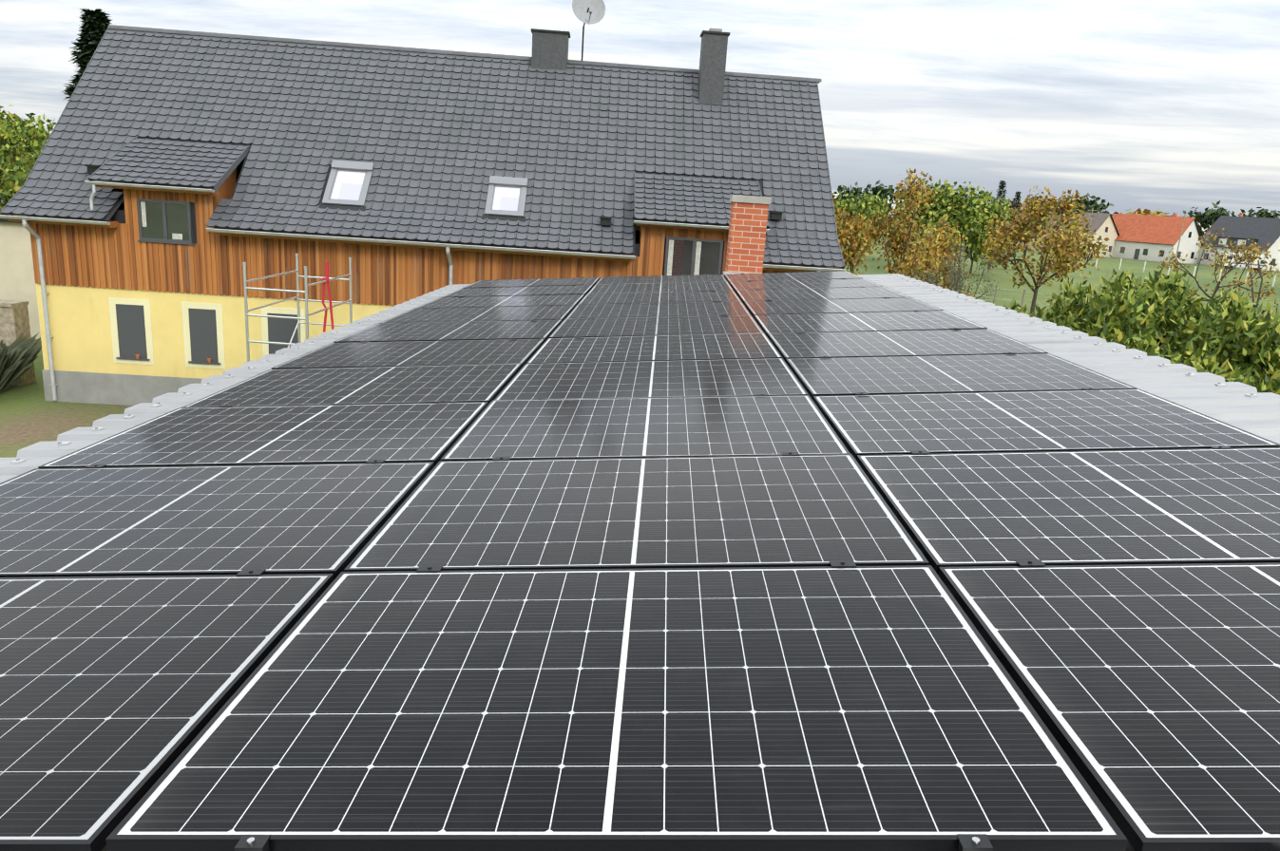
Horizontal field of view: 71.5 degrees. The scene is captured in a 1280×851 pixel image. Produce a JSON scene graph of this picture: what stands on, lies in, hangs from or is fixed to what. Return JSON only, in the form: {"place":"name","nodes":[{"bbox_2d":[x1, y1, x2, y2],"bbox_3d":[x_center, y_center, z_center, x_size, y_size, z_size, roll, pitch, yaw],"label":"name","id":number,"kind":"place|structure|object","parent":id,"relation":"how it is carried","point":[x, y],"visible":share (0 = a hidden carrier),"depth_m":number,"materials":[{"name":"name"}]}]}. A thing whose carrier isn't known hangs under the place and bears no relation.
{"place":"outdoors","nodes":[
{"label":"outdoors","id":0,"kind":"place"},
{"bbox_2d":[0,299,36,385],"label":"garden stone wall","id":1,"kind":"structure","parent":0,"point":[14,321],"depth_m":21.12,"materials":[{"name":"beige stone"}]},
{"bbox_2d":[242,253,352,362],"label":"scaffold tower","id":2,"kind":"structure","parent":0,"point":[327,278],"depth_m":16.83,"materials":[{"name":"metal"}]},
{"bbox_2d":[0,273,1279,850],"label":"roof","id":3,"kind":"structure","parent":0,"point":[1230,403],"depth_m":5.74,"materials":[{"name":"grey metal"}]},
{"bbox_2d":[10,274,1258,463],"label":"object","id":4,"kind":"object","parent":3,"relation":"attached to","point":[16,461],"visible":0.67,"depth_m":6.24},
{"bbox_2d":[84,270,1231,850],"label":"panel clamps","id":5,"kind":"object","parent":3,"relation":"on","point":[966,843],"visible":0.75,"depth_m":2.57,"materials":[{"name":"metal"}]},
{"bbox_2d":[0,573,334,850],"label":"solar panel","id":6,"kind":"object","parent":5,"relation":"attached to","point":[117,694],"visible":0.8,"depth_m":2.06,"materials":[{"name":"black glass"}]},
{"bbox_2d":[0,461,434,579],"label":"solar panel","id":7,"kind":"object","parent":5,"relation":"attached to","point":[229,520],"visible":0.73,"depth_m":3.14,"materials":[{"name":"black glass"}]},
{"bbox_2d":[38,401,488,468],"bbox_3d":[-1.706,0.040,4.338,1.722,0.034,1.134,-1,14,2],"label":"solar panel","id":8,"kind":"object","parent":5,"relation":"attached to","point":[421,432],"visible":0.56,"depth_m":4.22,"materials":[{"name":"black glass"}]},
{"bbox_2d":[182,363,522,407],"bbox_3d":[-1.669,-0.243,5.456,1.722,0.034,1.134,-1,14,2],"label":"solar panel","id":9,"kind":"object","parent":5,"relation":"attached to","point":[393,385],"visible":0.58,"depth_m":5.37,"materials":[{"name":"black glass"}]},
{"bbox_2d":[270,338,545,369],"bbox_3d":[-1.632,-0.528,6.574,1.722,0.034,1.134,-1,14,2],"label":"solar panel","id":10,"kind":"object","parent":5,"relation":"attached to","point":[394,353],"visible":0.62,"depth_m":6.50,"materials":[{"name":"black glass"}]},
{"bbox_2d":[333,320,562,343],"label":"solar panel","id":11,"kind":"object","parent":5,"relation":"attached to","point":[458,331],"visible":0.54,"depth_m":7.61,"materials":[{"name":"black glass"}]},
{"bbox_2d":[380,305,574,323],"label":"solar panel","id":12,"kind":"object","parent":5,"relation":"attached to","point":[495,314],"visible":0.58,"depth_m":8.76,"materials":[{"name":"black glass"}]},
{"bbox_2d":[413,294,585,308],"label":"solar panel","id":13,"kind":"object","parent":5,"relation":"attached to","point":[508,301],"visible":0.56,"depth_m":9.88,"materials":[{"name":"black glass"}]},
{"bbox_2d":[440,285,593,297],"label":"solar panel","id":14,"kind":"object","parent":5,"relation":"attached to","point":[525,291],"visible":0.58,"depth_m":10.99,"materials":[{"name":"black glass"}]},
{"bbox_2d":[463,277,600,287],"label":"solar panel","id":15,"kind":"object","parent":5,"relation":"attached to","point":[593,281],"visible":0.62,"depth_m":12.11,"materials":[{"name":"black glass"}]},
{"bbox_2d":[105,565,1127,850],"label":"solar panel","id":16,"kind":"object","parent":5,"relation":"attached to","point":[754,710],"visible":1,"depth_m":1.81,"materials":[{"name":"black glass"}]},
{"bbox_2d":[343,454,929,572],"bbox_3d":[-0.002,0.289,3.166,1.722,0.034,1.134,-1,14,2],"label":"solar panel","id":17,"kind":"object","parent":5,"relation":"attached to","point":[719,512],"visible":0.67,"depth_m":3.02,"materials":[{"name":"black glass"}]},
{"bbox_2d":[440,395,850,460],"bbox_3d":[0.035,0.005,4.284,1.722,0.034,1.134,-1,14,2],"label":"solar panel","id":18,"kind":"object","parent":5,"relation":"attached to","point":[640,428],"visible":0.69,"depth_m":4.17,"materials":[{"name":"black glass"}]},
{"bbox_2d":[494,358,808,400],"bbox_3d":[0.072,-0.277,5.402,1.722,0.033,1.134,-1,14,2],"label":"solar panel","id":19,"kind":"object","parent":5,"relation":"attached to","point":[695,378],"visible":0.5,"depth_m":5.32,"materials":[{"name":"black glass"}]},
{"bbox_2d":[525,332,782,363],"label":"solar panel","id":20,"kind":"object","parent":5,"relation":"attached to","point":[668,348],"visible":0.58,"depth_m":6.44,"materials":[{"name":"black glass"}]},
{"bbox_2d":[548,315,764,338],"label":"solar panel","id":21,"kind":"object","parent":5,"relation":"attached to","point":[647,326],"visible":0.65,"depth_m":7.57,"materials":[{"name":"black glass"}]},
{"bbox_2d":[565,301,751,319],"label":"solar panel","id":22,"kind":"object","parent":5,"relation":"attached to","point":[662,310],"visible":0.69,"depth_m":8.72,"materials":[{"name":"black glass"}]},
{"bbox_2d":[577,290,741,305],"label":"solar panel","id":23,"kind":"object","parent":5,"relation":"attached to","point":[659,297],"visible":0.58,"depth_m":9.83,"materials":[{"name":"black glass"}]},
{"bbox_2d":[588,281,733,293],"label":"solar panel","id":24,"kind":"object","parent":5,"relation":"attached to","point":[663,287],"visible":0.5,"depth_m":10.97,"materials":[{"name":"black glass"}]},
{"bbox_2d":[594,274,726,285],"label":"solar panel","id":25,"kind":"object","parent":5,"relation":"attached to","point":[659,279],"visible":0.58,"depth_m":12.10,"materials":[{"name":"black glass"}]},
{"bbox_2d":[724,270,862,282],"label":"solar panel","id":26,"kind":"object","parent":5,"relation":"attached to","point":[791,276],"visible":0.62,"depth_m":12.00,"materials":[{"name":"black glass"}]},
{"bbox_2d":[728,278,883,291],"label":"solar panel","id":27,"kind":"object","parent":5,"relation":"attached to","point":[801,284],"visible":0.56,"depth_m":10.88,"materials":[{"name":"black glass"}]},
{"bbox_2d":[735,286,910,304],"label":"solar panel","id":28,"kind":"object","parent":5,"relation":"attached to","point":[743,296],"visible":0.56,"depth_m":9.76,"materials":[{"name":"black glass"}]},
{"bbox_2d":[744,297,943,317],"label":"solar panel","id":29,"kind":"object","parent":5,"relation":"attached to","point":[834,306],"visible":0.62,"depth_m":8.62,"materials":[{"name":"black glass"}]},
{"bbox_2d":[753,310,987,335],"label":"solar panel","id":30,"kind":"object","parent":5,"relation":"attached to","point":[921,320],"visible":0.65,"depth_m":7.50,"materials":[{"name":"black glass"}]},
{"bbox_2d":[766,328,1048,362],"bbox_3d":[1.849,-0.590,6.445,1.722,0.035,1.134,-1,14,2],"label":"solar panel","id":31,"kind":"object","parent":5,"relation":"attached to","point":[891,343],"visible":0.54,"depth_m":6.36,"materials":[{"name":"black glass"}]},
{"bbox_2d":[785,353,1137,400],"bbox_3d":[1.812,-0.307,5.327,1.722,0.033,1.134,-1,14,2],"label":"solar panel","id":32,"kind":"object","parent":5,"relation":"attached to","point":[934,374],"visible":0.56,"depth_m":5.23,"materials":[{"name":"black glass"}]},
{"bbox_2d":[813,388,1279,460],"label":"solar panel","id":33,"kind":"object","parent":5,"relation":"attached to","point":[1136,419],"visible":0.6,"depth_m":4.09,"materials":[{"name":"black glass"}]},
{"bbox_2d":[857,447,1279,574],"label":"solar panel","id":34,"kind":"object","parent":5,"relation":"attached to","point":[1158,506],"visible":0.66,"depth_m":3.02,"materials":[{"name":"black glass"}]},
{"bbox_2d":[938,562,1279,850],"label":"solar panel","id":35,"kind":"object","parent":5,"relation":"attached to","point":[1151,693],"visible":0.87,"depth_m":1.94,"materials":[{"name":"black glass"}]},
{"bbox_2d":[0,160,1279,458],"bbox_3d":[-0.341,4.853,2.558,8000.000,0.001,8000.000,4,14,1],"label":"meadow","id":36,"kind":"structure","parent":0,"point":[28,415],"depth_m":73.50,"materials":[{"name":"plant"}]},
{"bbox_2d":[0,200,40,339],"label":"neighbour outbuilding","id":37,"kind":"structure","parent":36,"relation":"on","point":[17,281],"depth_m":26.55,"materials":[{"name":"beige paint"}]},
{"bbox_2d":[0,330,41,393],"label":"tuft pampas grass","id":38,"kind":"object","parent":36,"relation":"on","point":[18,356],"depth_m":20.46,"materials":[{"name":"green plant"}]},
{"bbox_2d":[0,104,53,191],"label":"tree","id":39,"kind":"object","parent":36,"relation":"on","point":[31,138],"visible":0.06,"depth_m":41.55,"materials":[{"name":"green plant"}]},
{"bbox_2d":[0,114,56,213],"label":"tree","id":40,"kind":"object","parent":36,"relation":"on","point":[9,142],"visible":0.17,"depth_m":28.11,"materials":[{"name":"green plant"}]},
{"bbox_2d":[59,7,112,100],"bbox_3d":[-18.978,-9.184,31.581,5.317,10.388,5.626,4,14,1],"label":"conifer","id":41,"kind":"object","parent":36,"relation":"on","point":[96,23],"visible":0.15,"depth_m":30.24,"materials":[{"name":"green plant"}]},
{"bbox_2d":[0,0,846,405],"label":"farmhouse","id":42,"kind":"object","parent":36,"relation":"on","point":[175,181],"visible":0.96,"depth_m":20.29,"materials":[{"name":"tile"}]},
{"bbox_2d":[832,192,841,210],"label":"tree line","id":43,"kind":"object","parent":36,"relation":"on","point":[834,200],"depth_m":349.12,"materials":[{"name":"green plant"}]},
{"bbox_2d":[834,191,892,252],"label":"green tree","id":44,"kind":"object","parent":36,"relation":"on","point":[871,205],"visible":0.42,"depth_m":105.82,"materials":[{"name":"green plant"}]},
{"bbox_2d":[832,180,897,214],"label":"tree","id":45,"kind":"object","parent":36,"relation":"on","point":[855,191],"visible":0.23,"depth_m":326.51,"materials":[{"name":"green plant"}]},
{"bbox_2d":[833,168,977,297],"bbox_3d":[7.838,-4.943,29.181,6.133,6.866,6.577,4,14,1],"label":"autumn tree","id":46,"kind":"object","parent":36,"relation":"on","point":[902,238],"visible":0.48,"depth_m":28.90,"materials":[{"name":"brown plant"}]},
{"bbox_2d":[875,184,951,224],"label":"tree line","id":47,"kind":"object","parent":36,"relation":"on","point":[891,189],"visible":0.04,"depth_m":311.11,"materials":[{"name":"green plant"}]},
{"bbox_2d":[891,179,991,260],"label":"green tree","id":48,"kind":"object","parent":36,"relation":"on","point":[961,211],"visible":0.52,"depth_m":85.35,"materials":[{"name":"green plant"}]},
{"bbox_2d":[907,242,999,302],"bbox_3d":[7.670,-2.280,22.707,2.785,4.888,3.581,4,14,1],"label":"grey green tree","id":49,"kind":"object","parent":36,"relation":"on","point":[957,285],"visible":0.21,"depth_m":22.43,"materials":[{"name":"green plant"}]},
{"bbox_2d":[943,186,1017,273],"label":"green tree","id":50,"kind":"object","parent":36,"relation":"on","point":[996,209],"visible":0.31,"depth_m":88.74,"materials":[{"name":"green plant"}]},
{"bbox_2d":[980,180,1007,268],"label":"conifer","id":51,"kind":"object","parent":36,"relation":"on","point":[1002,186],"visible":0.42,"depth_m":100.72,"materials":[{"name":"green plant"}]},
{"bbox_2d":[994,191,1021,269],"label":"conifer","id":52,"kind":"object","parent":36,"relation":"on","point":[1016,204],"visible":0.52,"depth_m":104.07,"materials":[{"name":"green plant"}]},
{"bbox_2d":[977,185,1112,317],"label":"tree","id":53,"kind":"object","parent":36,"relation":"on","point":[1064,255],"visible":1,"depth_m":50.81,"materials":[{"name":"brown plant"}]},
{"bbox_2d":[1029,209,1119,257],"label":"house","id":54,"kind":"structure","parent":36,"relation":"on","point":[1103,225],"depth_m":181.15,"materials":[{"name":"white paint"}]},
{"bbox_2d":[1050,192,1119,213],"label":"tree","id":55,"kind":"object","parent":36,"relation":"on","point":[1093,203],"visible":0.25,"depth_m":333.23,"materials":[{"name":"green plant"}]},
{"bbox_2d":[1001,204,1185,265],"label":"utility poles","id":56,"kind":"object","parent":36,"relation":"on","point":[1092,210],"visible":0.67,"depth_m":160.18,"materials":[{"name":"brown wood"}]},
{"bbox_2d":[957,258,1276,307],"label":"meadow fence","id":57,"kind":"object","parent":36,"relation":"on","point":[1022,299],"visible":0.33,"depth_m":58.39,"materials":[{"name":"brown wood"}]},
{"bbox_2d":[993,266,1279,386],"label":"hedge","id":58,"kind":"object","parent":36,"relation":"on","point":[1232,327],"visible":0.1,"depth_m":12.24,"materials":[{"name":"green plant"}]},
{"bbox_2d":[1005,249,1279,272],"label":"village lane","id":59,"kind":"structure","parent":36,"relation":"on","point":[1152,261],"depth_m":169.93,"materials":[{"name":"grey asphalt"}]},
{"bbox_2d":[1110,208,1177,216],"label":"tree line","id":60,"kind":"object","parent":36,"relation":"on","point":[1147,212],"visible":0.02,"depth_m":316.56,"materials":[{"name":"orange plant"}]},
{"bbox_2d":[1100,323,1279,395],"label":"green shrub","id":61,"kind":"object","parent":36,"relation":"on","point":[1194,360],"depth_m":9.96,"materials":[{"name":"green plant"}]},
{"bbox_2d":[1111,210,1279,270],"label":"village houses","id":62,"kind":"structure","parent":36,"relation":"on","point":[1145,238],"materials":[{"name":"white paint"}]},
{"bbox_2d":[1183,200,1236,237],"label":"tree","id":63,"kind":"object","parent":36,"relation":"on","point":[1207,219],"visible":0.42,"depth_m":345.65,"materials":[{"name":"green plant"}]},
{"bbox_2d":[1157,225,1279,306],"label":"bare tree","id":64,"kind":"object","parent":36,"relation":"on","point":[1226,259],"visible":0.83,"depth_m":57.65,"materials":[{"name":"brown plant"}]},
{"bbox_2d":[1186,239,1279,317],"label":"bare tree","id":65,"kind":"object","parent":36,"relation":"on","point":[1251,279],"visible":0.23,"depth_m":28.45,"materials":[{"name":"brown plant"}]},
{"bbox_2d":[1218,250,1266,271],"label":"camper van","id":66,"kind":"object","parent":36,"relation":"on","point":[1262,263],"visible":0.46,"depth_m":157.85,"materials":[{"name":"white"}]},
{"bbox_2d":[1227,207,1279,218],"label":"tree line","id":67,"kind":"object","parent":36,"relation":"on","point":[1263,213],"visible":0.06,"depth_m":335.73,"materials":[{"name":"green plant"}]},
{"bbox_2d":[0,0,1279,233],"label":"sky","id":68,"kind":"structure","parent":0,"point":[1171,106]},
{"bbox_2d":[723,194,771,276],"bbox_3d":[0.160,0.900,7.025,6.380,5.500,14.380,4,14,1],"label":"brick chimney","id":69,"kind":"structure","parent":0,"point":[747,232],"depth_m":12.93,"materials":[{"name":"red brick"}]},
{"bbox_2d":[996,200,1040,249],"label":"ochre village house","id":70,"kind":"structure","parent":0,"point":[1022,219],"depth_m":192.91,"materials":[{"name":"beige paint"}]}
]}

